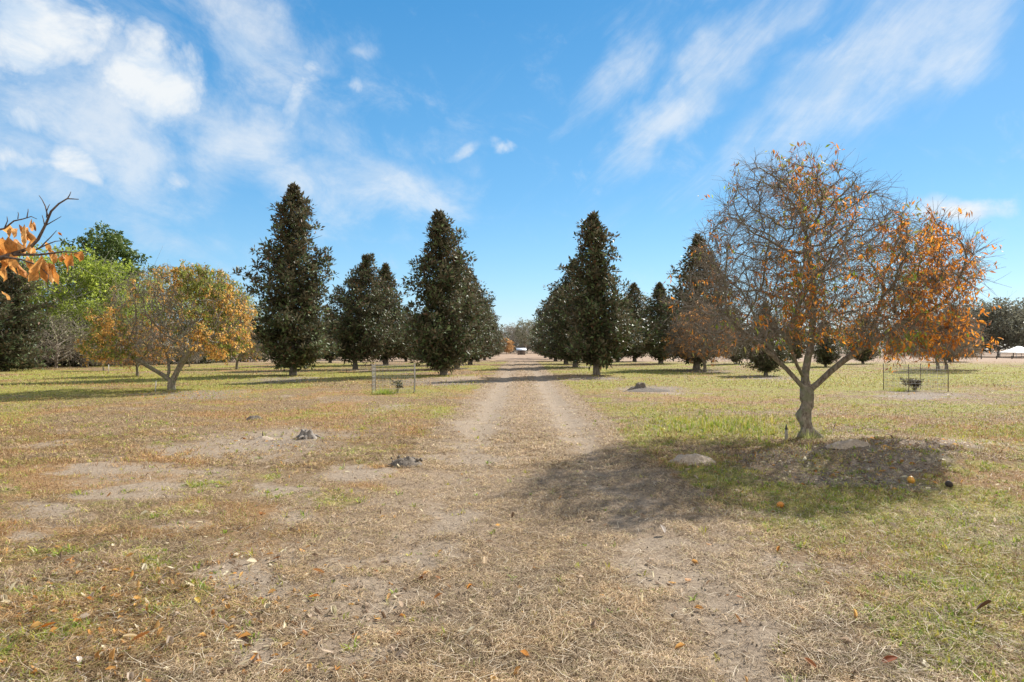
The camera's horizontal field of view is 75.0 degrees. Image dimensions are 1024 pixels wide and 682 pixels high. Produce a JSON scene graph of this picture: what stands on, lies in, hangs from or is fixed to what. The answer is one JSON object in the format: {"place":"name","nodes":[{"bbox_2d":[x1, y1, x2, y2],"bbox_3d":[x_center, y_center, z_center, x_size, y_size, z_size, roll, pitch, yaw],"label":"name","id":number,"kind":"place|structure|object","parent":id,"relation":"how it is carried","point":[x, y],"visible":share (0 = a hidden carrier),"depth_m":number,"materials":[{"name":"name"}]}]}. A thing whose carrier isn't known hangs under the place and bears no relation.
{"place":"outdoors","nodes":[
{"label":"outdoors","id":0,"kind":"place"},
{"bbox_2d":[0,360,1023,681],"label":"dry grass","id":1,"kind":"structure","parent":0,"point":[426,656],"depth_m":5.05,"materials":[{"name":"beige plant"}]},
{"bbox_2d":[132,631,148,640],"bbox_3d":[-2.004,1.591,3.596,0.094,0.023,0.028,-12,23,-29],"label":"dry leaf","id":2,"kind":"object","parent":1,"relation":"on","point":[139,635],"visible":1,"depth_m":3.60,"materials":[{"name":"orange plant"}]},
{"bbox_2d":[804,657,816,667],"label":"dry leaf","id":3,"kind":"object","parent":1,"relation":"on","point":[810,661],"visible":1,"depth_m":3.33,"materials":[{"name":"brown plant"}]},
{"bbox_2d":[882,655,896,662],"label":"dry leaf","id":4,"kind":"object","parent":1,"relation":"on","point":[888,658],"visible":1,"depth_m":3.37,"materials":[{"name":"brown plant"}]},
{"bbox_2d":[0,350,1023,681],"bbox_3d":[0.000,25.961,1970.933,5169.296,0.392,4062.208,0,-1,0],"label":"ground","id":5,"kind":"structure","parent":0,"point":[260,570],"depth_m":7.67,"materials":[{"name":"soil"}]},
{"bbox_2d":[0,257,60,370],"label":"magnolia tree","id":6,"kind":"object","parent":5,"relation":"on","point":[16,344],"visible":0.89,"depth_m":49.68,"materials":[{"name":"green plant"}]},
{"bbox_2d":[0,192,83,299],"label":"citrus tree","id":7,"kind":"object","parent":5,"relation":"on","point":[11,250],"visible":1,"depth_m":3.00,"materials":[{"name":"plant"}]},
{"bbox_2d":[0,251,83,331],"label":"leafy tree","id":8,"kind":"object","parent":5,"relation":"on","point":[45,288],"visible":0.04,"depth_m":65.79,"materials":[{"name":"green plant"}]},
{"bbox_2d":[27,328,60,365],"bbox_3d":[-43.605,0.512,60.657,6.433,5.320,6.487,0,-1,0],"label":"bush","id":9,"kind":"object","parent":5,"relation":"on","point":[47,349],"visible":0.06,"depth_m":60.67,"materials":[{"name":"green plant"}]},
{"bbox_2d":[35,622,55,629],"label":"dry leaf","id":10,"kind":"object","parent":5,"relation":"on","point":[46,624],"visible":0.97,"depth_m":3.74,"materials":[{"name":"orange plant"}]},
{"bbox_2d":[26,331,69,365],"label":"bare tree","id":11,"kind":"object","parent":5,"relation":"on","point":[46,351],"visible":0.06,"depth_m":57.24,"materials":[{"name":"grey plant"}]},
{"bbox_2d":[22,303,93,367],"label":"bare tree","id":12,"kind":"object","parent":5,"relation":"on","point":[59,351],"visible":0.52,"depth_m":55.45,"materials":[{"name":"grey plant"}]},
{"bbox_2d":[14,235,129,365],"bbox_3d":[-42.784,-3.858,62.814,12.282,12.584,11.321,0,-1,0],"label":"leafy tree","id":13,"kind":"object","parent":5,"relation":"on","point":[64,288],"visible":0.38,"depth_m":61.78,"materials":[{"name":"green plant"}]},
{"bbox_2d":[39,325,105,366],"bbox_3d":[-40.439,0.439,61.789,6.811,5.586,6.754,0,-1,16],"label":"bush","id":14,"kind":"object","parent":5,"relation":"on","point":[67,363],"visible":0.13,"depth_m":60.71,"materials":[{"name":"green plant"}]},
{"bbox_2d":[46,296,115,366],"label":"leafy tree","id":15,"kind":"object","parent":5,"relation":"on","point":[81,312],"visible":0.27,"depth_m":59.62,"materials":[{"name":"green plant"}]},
{"bbox_2d":[53,319,110,366],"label":"bare tree","id":16,"kind":"object","parent":5,"relation":"on","point":[74,355],"visible":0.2,"depth_m":58.72,"materials":[{"name":"grey plant"}]},
{"bbox_2d":[62,349,115,365],"bbox_3d":[-39.285,0.726,62.898,5.790,4.788,5.838,0,-1,31],"label":"bush","id":17,"kind":"object","parent":5,"relation":"on","point":[92,363],"visible":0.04,"depth_m":62.00,"materials":[{"name":"green plant"}]},
{"bbox_2d":[80,344,117,370],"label":"citrus tree","id":18,"kind":"object","parent":5,"relation":"on","point":[96,360],"visible":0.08,"depth_m":49.89,"materials":[{"name":"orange plant"}]},
{"bbox_2d":[47,246,163,330],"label":"leafy tree","id":19,"kind":"object","parent":5,"relation":"on","point":[120,267],"visible":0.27,"depth_m":64.03,"materials":[{"name":"green plant"}]},
{"bbox_2d":[59,220,156,303],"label":"leafy tree","id":20,"kind":"object","parent":5,"relation":"on","point":[112,243],"visible":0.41,"depth_m":75.01,"materials":[{"name":"green plant"}]},
{"bbox_2d":[80,297,154,330],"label":"leafy tree","id":21,"kind":"object","parent":5,"relation":"on","point":[127,313],"visible":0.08,"depth_m":63.49,"materials":[{"name":"green plant"}]},
{"bbox_2d":[98,317,174,375],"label":"citrus tree","id":22,"kind":"object","parent":5,"relation":"on","point":[149,358],"visible":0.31,"depth_m":39.24,"materials":[{"name":"orange plant"}]},
{"bbox_2d":[119,285,174,329],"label":"leafy tree","id":23,"kind":"object","parent":5,"relation":"on","point":[156,309],"visible":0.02,"depth_m":79.67,"materials":[{"name":"green plant"}]},
{"bbox_2d":[139,332,178,364],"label":"bush","id":24,"kind":"object","parent":5,"relation":"on","point":[163,356],"visible":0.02,"depth_m":69.29,"materials":[{"name":"green plant"}]},
{"bbox_2d":[122,253,200,338],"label":"leafy tree","id":25,"kind":"object","parent":5,"relation":"on","point":[165,288],"visible":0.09,"depth_m":78.29,"materials":[{"name":"green plant"}]},
{"bbox_2d":[74,259,257,389],"bbox_3d":[-13.592,-0.557,26.491,6.873,5.306,5.937,0,-1,0],"label":"citrus tree","id":26,"kind":"object","parent":5,"relation":"on","point":[221,292],"visible":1,"depth_m":25.56,"materials":[{"name":"yellow plant"}]},
{"bbox_2d":[164,330,198,363],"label":"bush","id":27,"kind":"object","parent":5,"relation":"on","point":[177,360],"visible":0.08,"depth_m":72.03,"materials":[{"name":"green plant"}]},
{"bbox_2d":[172,341,203,366],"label":"citrus tree","id":28,"kind":"object","parent":5,"relation":"on","point":[188,360],"visible":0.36,"depth_m":61.53,"materials":[{"name":"orange plant"}]},
{"bbox_2d":[183,339,221,363],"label":"bush","id":29,"kind":"object","parent":5,"relation":"on","point":[204,360],"visible":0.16,"depth_m":75.58,"materials":[{"name":"green plant"}]},
{"bbox_2d":[164,264,244,357],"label":"leafy tree","id":30,"kind":"object","parent":5,"relation":"on","point":[196,314],"visible":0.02,"depth_m":81.42,"materials":[{"name":"green plant"}]},
{"bbox_2d":[207,338,242,362],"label":"bush","id":31,"kind":"object","parent":5,"relation":"on","point":[226,358],"visible":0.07,"depth_m":80.81,"materials":[{"name":"green plant"}]},
{"bbox_2d":[204,315,265,368],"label":"citrus tree","id":32,"kind":"object","parent":5,"relation":"on","point":[254,351],"visible":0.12,"depth_m":53.31,"materials":[{"name":"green plant"}]},
{"bbox_2d":[233,290,271,359],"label":"leafy tree","id":33,"kind":"object","parent":5,"relation":"on","point":[253,303],"visible":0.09,"depth_m":90.00,"materials":[{"name":"green plant"}]},
{"bbox_2d":[246,415,260,419],"bbox_3d":[-5.915,1.767,15.285,0.448,0.128,0.435,1,-1,-38],"label":"soil heap","id":34,"kind":"object","parent":5,"relation":"on","point":[254,417],"visible":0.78,"depth_m":15.21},
{"bbox_2d":[239,340,268,361],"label":"bush","id":35,"kind":"object","parent":5,"relation":"on","point":[257,358],"visible":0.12,"depth_m":85.09,"materials":[{"name":"green plant"}]},
{"bbox_2d":[253,436,273,439],"bbox_3d":[-4.431,1.733,11.885,0.516,0.091,0.385,0,-1,0],"label":"sand mound","id":36,"kind":"object","parent":5,"relation":"on","point":[264,437],"visible":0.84,"depth_m":11.81,"materials":[{"name":"beige sand"}]},
{"bbox_2d":[230,181,344,375],"bbox_3d":[-13.327,-3.832,40.613,6.221,11.958,6.334,0,-1,29],"label":"magnolia tree","id":37,"kind":"object","parent":5,"relation":"on","point":[288,335],"visible":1,"depth_m":39.90,"materials":[{"name":"green plant"}]},
{"bbox_2d":[294,429,320,440],"bbox_3d":[-3.705,1.685,12.072,0.473,0.207,0.700,0,-1,0],"label":"rock","id":38,"kind":"object","parent":5,"relation":"on","point":[304,434],"visible":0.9,"depth_m":11.99,"materials":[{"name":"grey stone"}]},
{"bbox_2d":[302,310,329,365],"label":"magnolia tree","id":39,"kind":"object","parent":5,"relation":"on","point":[316,335],"visible":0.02,"depth_m":66.41,"materials":[{"name":"green plant"}]},
{"bbox_2d":[319,309,341,362],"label":"magnolia tree","id":40,"kind":"object","parent":5,"relation":"on","point":[330,359],"visible":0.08,"depth_m":78.87,"materials":[{"name":"green plant"}]},
{"bbox_2d":[317,252,405,368],"bbox_3d":[-12.199,-2.437,53.781,7.591,9.578,6.993,0,-1,0],"label":"magnolia tree","id":41,"kind":"object","parent":5,"relation":"on","point":[359,328],"visible":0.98,"depth_m":52.95,"materials":[{"name":"green plant"}]},
{"bbox_2d":[371,387,399,394],"bbox_3d":[-4.571,1.756,23.807,1.243,0.319,1.418,1,-1,-42],"label":"grass tuft","id":42,"kind":"object","parent":5,"relation":"on","point":[386,391],"visible":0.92,"depth_m":23.67,"materials":[{"name":"green plant"}]},
{"bbox_2d":[367,262,417,364],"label":"magnolia tree","id":43,"kind":"object","parent":5,"relation":"on","point":[386,274],"visible":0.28,"depth_m":69.14,"materials":[{"name":"green plant"}]},
{"bbox_2d":[372,363,415,392],"bbox_3d":[-4.389,1.422,24.868,1.537,1.192,1.532,0,-1,-7],"label":"wire cage","id":44,"kind":"object","parent":5,"relation":"on","point":[374,382],"visible":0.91,"depth_m":25.12,"materials":[{"name":"grey metal"}]},
{"bbox_2d":[389,378,402,390],"bbox_3d":[-4.260,1.667,24.637,0.533,0.597,0.451,0,-1,0],"label":"magnolia seedling","id":45,"kind":"object","parent":5,"relation":"on","point":[399,385],"visible":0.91,"depth_m":24.61,"materials":[{"name":"green plant"}]},
{"bbox_2d":[387,456,422,467],"bbox_3d":[-1.475,1.677,9.241,0.606,0.174,0.471,0,-1,0],"label":"rock","id":46,"kind":"object","parent":5,"relation":"on","point":[406,460],"visible":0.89,"depth_m":9.15,"materials":[{"name":"grey stone"}]},
{"bbox_2d":[393,308,421,361],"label":"magnolia tree","id":47,"kind":"object","parent":5,"relation":"on","point":[404,357],"visible":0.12,"depth_m":87.26,"materials":[{"name":"green plant"}]},
{"bbox_2d":[397,209,492,374],"bbox_3d":[-4.004,-2.977,40.727,6.284,10.216,5.646,-1,-1,37],"label":"magnolia tree","id":48,"kind":"object","parent":5,"relation":"on","point":[438,336],"visible":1,"depth_m":39.96,"materials":[{"name":"green plant"}]},
{"bbox_2d":[433,258,496,367],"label":"magnolia tree","id":49,"kind":"object","parent":5,"relation":"on","point":[480,339],"visible":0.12,"depth_m":53.46,"materials":[{"name":"green plant"}]},
{"bbox_2d":[464,270,503,364],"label":"magnolia tree","id":50,"kind":"object","parent":5,"relation":"on","point":[492,342],"visible":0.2,"depth_m":69.11,"materials":[{"name":"green plant"}]},
{"bbox_2d":[477,298,509,361],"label":"magnolia tree","id":51,"kind":"object","parent":5,"relation":"on","point":[497,336],"visible":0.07,"depth_m":85.22,"materials":[{"name":"green plant"}]},
{"bbox_2d":[483,308,508,359],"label":"magnolia tree","id":52,"kind":"object","parent":5,"relation":"on","point":[488,355],"visible":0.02,"depth_m":100.83,"materials":[{"name":"green plant"}]},
{"bbox_2d":[488,320,507,358],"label":"magnolia tree","id":53,"kind":"object","parent":5,"relation":"on","point":[499,352],"visible":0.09,"depth_m":116.39,"materials":[{"name":"green plant"}]},
{"bbox_2d":[501,338,514,352],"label":"orange tree","id":54,"kind":"object","parent":5,"relation":"on","point":[509,348],"visible":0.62,"depth_m":213.96,"materials":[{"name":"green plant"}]},
{"bbox_2d":[498,322,518,352],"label":"bare tree","id":55,"kind":"object","parent":5,"relation":"on","point":[506,329],"visible":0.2,"depth_m":261.87,"materials":[{"name":"grey plant"}]},
{"bbox_2d":[0,373,1022,681],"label":"leaf litter","id":56,"kind":"object","parent":5,"relation":"on","point":[238,635],"visible":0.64,"depth_m":4.18,"materials":[{"name":"brown plant"}]},
{"bbox_2d":[503,324,534,352],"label":"bare tree","id":57,"kind":"object","parent":5,"relation":"on","point":[513,339],"visible":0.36,"depth_m":248.55,"materials":[{"name":"grey plant"}]},
{"bbox_2d":[516,348,525,354],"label":"shed","id":58,"kind":"structure","parent":5,"relation":"on","point":[520,351],"depth_m":192.98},
{"bbox_2d":[514,317,534,353],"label":"leafy tree","id":59,"kind":"object","parent":5,"relation":"on","point":[525,330],"visible":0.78,"depth_m":237.20,"materials":[{"name":"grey plant"}]},
{"bbox_2d":[525,322,546,357],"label":"magnolia tree","id":60,"kind":"object","parent":5,"relation":"on","point":[536,352],"visible":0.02,"depth_m":126.05,"materials":[{"name":"green plant"}]},
{"bbox_2d":[524,308,552,358],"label":"magnolia tree","id":61,"kind":"object","parent":5,"relation":"on","point":[537,327],"visible":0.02,"depth_m":107.48,"materials":[{"name":"green plant"}]},
{"bbox_2d":[527,289,557,360],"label":"magnolia tree","id":62,"kind":"object","parent":5,"relation":"on","point":[539,311],"visible":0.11,"depth_m":89.65,"materials":[{"name":"green plant"}]},
{"bbox_2d":[530,259,593,366],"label":"magnolia tree","id":63,"kind":"object","parent":5,"relation":"on","point":[557,324],"visible":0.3,"depth_m":57.12,"materials":[{"name":"green plant"}]},
{"bbox_2d":[533,283,600,363],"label":"magnolia tree","id":64,"kind":"object","parent":5,"relation":"on","point":[545,340],"visible":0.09,"depth_m":72.37,"materials":[{"name":"green plant"}]},
{"bbox_2d":[179,335,1012,352],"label":"wood","id":65,"kind":"object","parent":5,"relation":"on","point":[992,351],"visible":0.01,"depth_m":293.35,"materials":[{"name":"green plant"}]},
{"bbox_2d":[552,210,648,374],"bbox_3d":[5.422,-2.939,40.916,5.900,10.121,6.268,0,-1,0],"label":"magnolia tree","id":66,"kind":"object","parent":5,"relation":"on","point":[595,347],"visible":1,"depth_m":40.04,"materials":[{"name":"green plant"}]},
{"bbox_2d":[610,304,638,361],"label":"magnolia tree","id":67,"kind":"object","parent":5,"relation":"on","point":[625,353],"visible":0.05,"depth_m":83.10,"materials":[{"name":"green plant"}]},
{"bbox_2d":[622,282,649,361],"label":"magnolia tree","id":68,"kind":"object","parent":5,"relation":"on","point":[636,299],"visible":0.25,"depth_m":87.08,"materials":[{"name":"green plant"}]},
{"bbox_2d":[628,382,646,389],"bbox_3d":[4.929,1.787,26.068,0.945,0.390,0.868,0,-1,11],"label":"tree stump","id":69,"kind":"object","parent":5,"relation":"on","point":[638,385],"visible":0.64,"depth_m":25.90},
{"bbox_2d":[622,388,673,391],"bbox_3d":[5.278,1.879,25.649,2.333,0.167,1.171,0,-1,0],"label":"sand mound","id":70,"kind":"object","parent":5,"relation":"on","point":[648,390],"visible":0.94,"depth_m":25.36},
{"bbox_2d":[629,281,675,363],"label":"magnolia tree","id":71,"kind":"object","parent":5,"relation":"on","point":[659,290],"visible":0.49,"depth_m":73.22,"materials":[{"name":"green plant"}]},
{"bbox_2d":[641,232,743,369],"bbox_3d":[15.194,-3.228,53.726,9.553,11.186,7.144,0,-1,-23],"label":"magnolia tree","id":72,"kind":"object","parent":5,"relation":"on","point":[697,362],"visible":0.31,"depth_m":53.22,"materials":[{"name":"green plant"}]},
{"bbox_2d":[669,453,715,465],"bbox_3d":[2.529,1.658,9.348,0.819,0.176,0.536,0,-1,0],"label":"sand mound","id":73,"kind":"object","parent":5,"relation":"on","point":[693,458],"visible":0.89,"depth_m":9.23,"materials":[{"name":"beige sand"}]},
{"bbox_2d":[659,300,745,371],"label":"citrus tree","id":74,"kind":"object","parent":5,"relation":"on","point":[680,350],"visible":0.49,"depth_m":47.09,"materials":[{"name":"brown plant"}]},
{"bbox_2d":[725,309,751,363],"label":"magnolia tree","id":75,"kind":"object","parent":5,"relation":"on","point":[736,358],"visible":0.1,"depth_m":71.85,"materials":[{"name":"green plant"}]},
{"bbox_2d":[730,303,796,375],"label":"magnolia tree","id":76,"kind":"object","parent":5,"relation":"on","point":[765,365],"visible":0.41,"depth_m":40.79,"materials":[{"name":"green plant"}]},
{"bbox_2d":[776,501,783,507],"bbox_3d":[2.741,1.676,6.812,0.077,0.076,0.064,0,-1,24],"label":"fallen fruit","id":77,"kind":"object","parent":5,"relation":"on","point":[780,504],"visible":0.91,"depth_m":6.79,"materials":[{"name":"food"}]},
{"bbox_2d":[785,424,787,439],"bbox_3d":[4.756,1.605,11.559,0.052,0.335,0.052,0,-1,-22],"label":"stake","id":78,"kind":"object","parent":5,"relation":"on","point":[786,433],"visible":0.83,"depth_m":11.54,"materials":[{"name":"wood"}]},
{"bbox_2d":[781,326,807,361],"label":"magnolia tree","id":79,"kind":"object","parent":5,"relation":"on","point":[799,355],"visible":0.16,"depth_m":78.69,"materials":[{"name":"green plant"}]},
{"bbox_2d":[792,427,824,439],"bbox_3d":[5.150,1.600,11.555,0.588,0.240,0.536,0,-1,15],"label":"grass tuft","id":80,"kind":"object","parent":5,"relation":"on","point":[807,436],"visible":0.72,"depth_m":11.56,"materials":[{"name":"green plant"}]},
{"bbox_2d":[812,323,849,366],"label":"magnolia tree","id":81,"kind":"object","parent":5,"relation":"on","point":[825,358],"visible":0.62,"depth_m":61.03,"materials":[{"name":"green plant"}]},
{"bbox_2d":[652,141,1011,438],"bbox_3d":[5.350,-0.899,11.878,5.798,5.460,5.171,0,-1,22],"label":"deciduous tree","id":82,"kind":"object","parent":5,"relation":"on","point":[904,294],"visible":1,"depth_m":10.98,"materials":[{"name":"orange plant"}]},
{"bbox_2d":[836,327,857,352],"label":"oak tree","id":83,"kind":"object","parent":5,"relation":"on","point":[845,348],"visible":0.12,"depth_m":214.30,"materials":[{"name":"green plant"}]},
{"bbox_2d":[826,439,870,448],"bbox_3d":[4.951,1.492,9.750,0.742,0.126,0.455,0,-1,0],"label":"sand mound","id":84,"kind":"object","parent":5,"relation":"on","point":[848,444],"visible":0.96,"depth_m":9.64,"materials":[{"name":"beige sand"}]},
{"bbox_2d":[843,321,884,363],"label":"magnolia tree","id":85,"kind":"object","parent":5,"relation":"on","point":[863,359],"visible":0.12,"depth_m":72.09,"materials":[{"name":"green plant"}]},
{"bbox_2d":[886,387,913,391],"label":"grass tuft","id":86,"kind":"object","parent":5,"relation":"on","point":[900,389],"visible":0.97,"depth_m":25.52,"materials":[{"name":"plant"}]},
{"bbox_2d":[907,476,914,482],"bbox_3d":[4.763,1.658,7.958,0.087,0.096,0.096,-28,-31,21],"label":"fallen fruit","id":87,"kind":"object","parent":5,"relation":"on","point":[910,479],"visible":0.94,"depth_m":7.93,"materials":[{"name":"food"}]},
{"bbox_2d":[900,377,923,390],"bbox_3d":[15.607,1.689,26.028,0.894,0.586,0.649,0,-1,-14],"label":"shrub","id":88,"kind":"object","parent":5,"relation":"on","point":[918,382],"visible":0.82,"depth_m":25.93,"materials":[{"name":"green plant"}]},
{"bbox_2d":[883,363,948,391],"bbox_3d":[15.730,1.467,26.034,1.587,1.151,1.582,0,-1,-3],"label":"wire cage","id":89,"kind":"object","parent":5,"relation":"on","point":[915,376],"visible":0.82,"depth_m":25.75,"materials":[{"name":"metal"}]},
{"bbox_2d":[839,352,1015,357],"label":"rail fence","id":90,"kind":"object","parent":5,"relation":"on","point":[981,354],"visible":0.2,"depth_m":121.03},
{"bbox_2d":[903,301,983,370],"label":"citrus tree","id":91,"kind":"object","parent":5,"relation":"on","point":[936,360],"visible":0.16,"depth_m":48.04,"materials":[{"name":"orange plant"}]},
{"bbox_2d":[908,313,984,368],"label":"citrus tree","id":92,"kind":"object","parent":5,"relation":"on","point":[958,358],"visible":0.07,"depth_m":52.87,"materials":[{"name":"orange plant"}]},
{"bbox_2d":[945,481,952,486],"bbox_3d":[5.045,1.652,7.699,0.071,0.080,0.080,0,-1,-6],"label":"fallen fruit","id":93,"kind":"object","parent":5,"relation":"on","point":[948,483],"visible":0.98,"depth_m":7.67,"materials":[{"name":"food"}]},
{"bbox_2d":[942,305,977,361],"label":"magnolia tree","id":94,"kind":"object","parent":5,"relation":"on","point":[949,359],"visible":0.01,"depth_m":83.02,"materials":[{"name":"green plant"}]},
{"bbox_2d":[952,295,1009,356],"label":"oak tree","id":95,"kind":"object","parent":5,"relation":"on","point":[974,309],"visible":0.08,"depth_m":142.81,"materials":[{"name":"green plant"}]},
{"bbox_2d":[976,600,990,609],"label":"dry leaf","id":96,"kind":"object","parent":5,"relation":"on","point":[982,604],"visible":1,"depth_m":3.99,"materials":[{"name":"brown plant"}]},
{"bbox_2d":[961,291,1023,356],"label":"oak tree","id":97,"kind":"object","parent":5,"relation":"on","point":[1005,314],"visible":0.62,"depth_m":135.40,"materials":[{"name":"green plant"}]},
{"bbox_2d":[986,299,1023,354],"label":"oak tree","id":98,"kind":"object","parent":5,"relation":"on","point":[1010,324],"visible":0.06,"depth_m":141.81,"materials":[{"name":"green plant"}]},
{"bbox_2d":[999,346,1023,357],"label":"tent","id":99,"kind":"object","parent":5,"relation":"on","point":[1018,349],"visible":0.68,"depth_m":117.44,"materials":[{"name":"fabric"}]},
{"bbox_2d":[0,361,1023,681],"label":"green grass","id":100,"kind":"structure","parent":0,"point":[716,423],"depth_m":6.89,"materials":[{"name":"green plant"}]},
{"bbox_2d":[0,0,1023,349],"label":"sky","id":101,"kind":"structure","parent":0,"point":[176,126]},
{"bbox_2d":[9,418,1016,681],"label":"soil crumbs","id":102,"kind":"object","parent":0,"point":[507,566],"visible":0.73,"depth_m":4.65,"materials":[{"name":"brown soil"}]}
]}

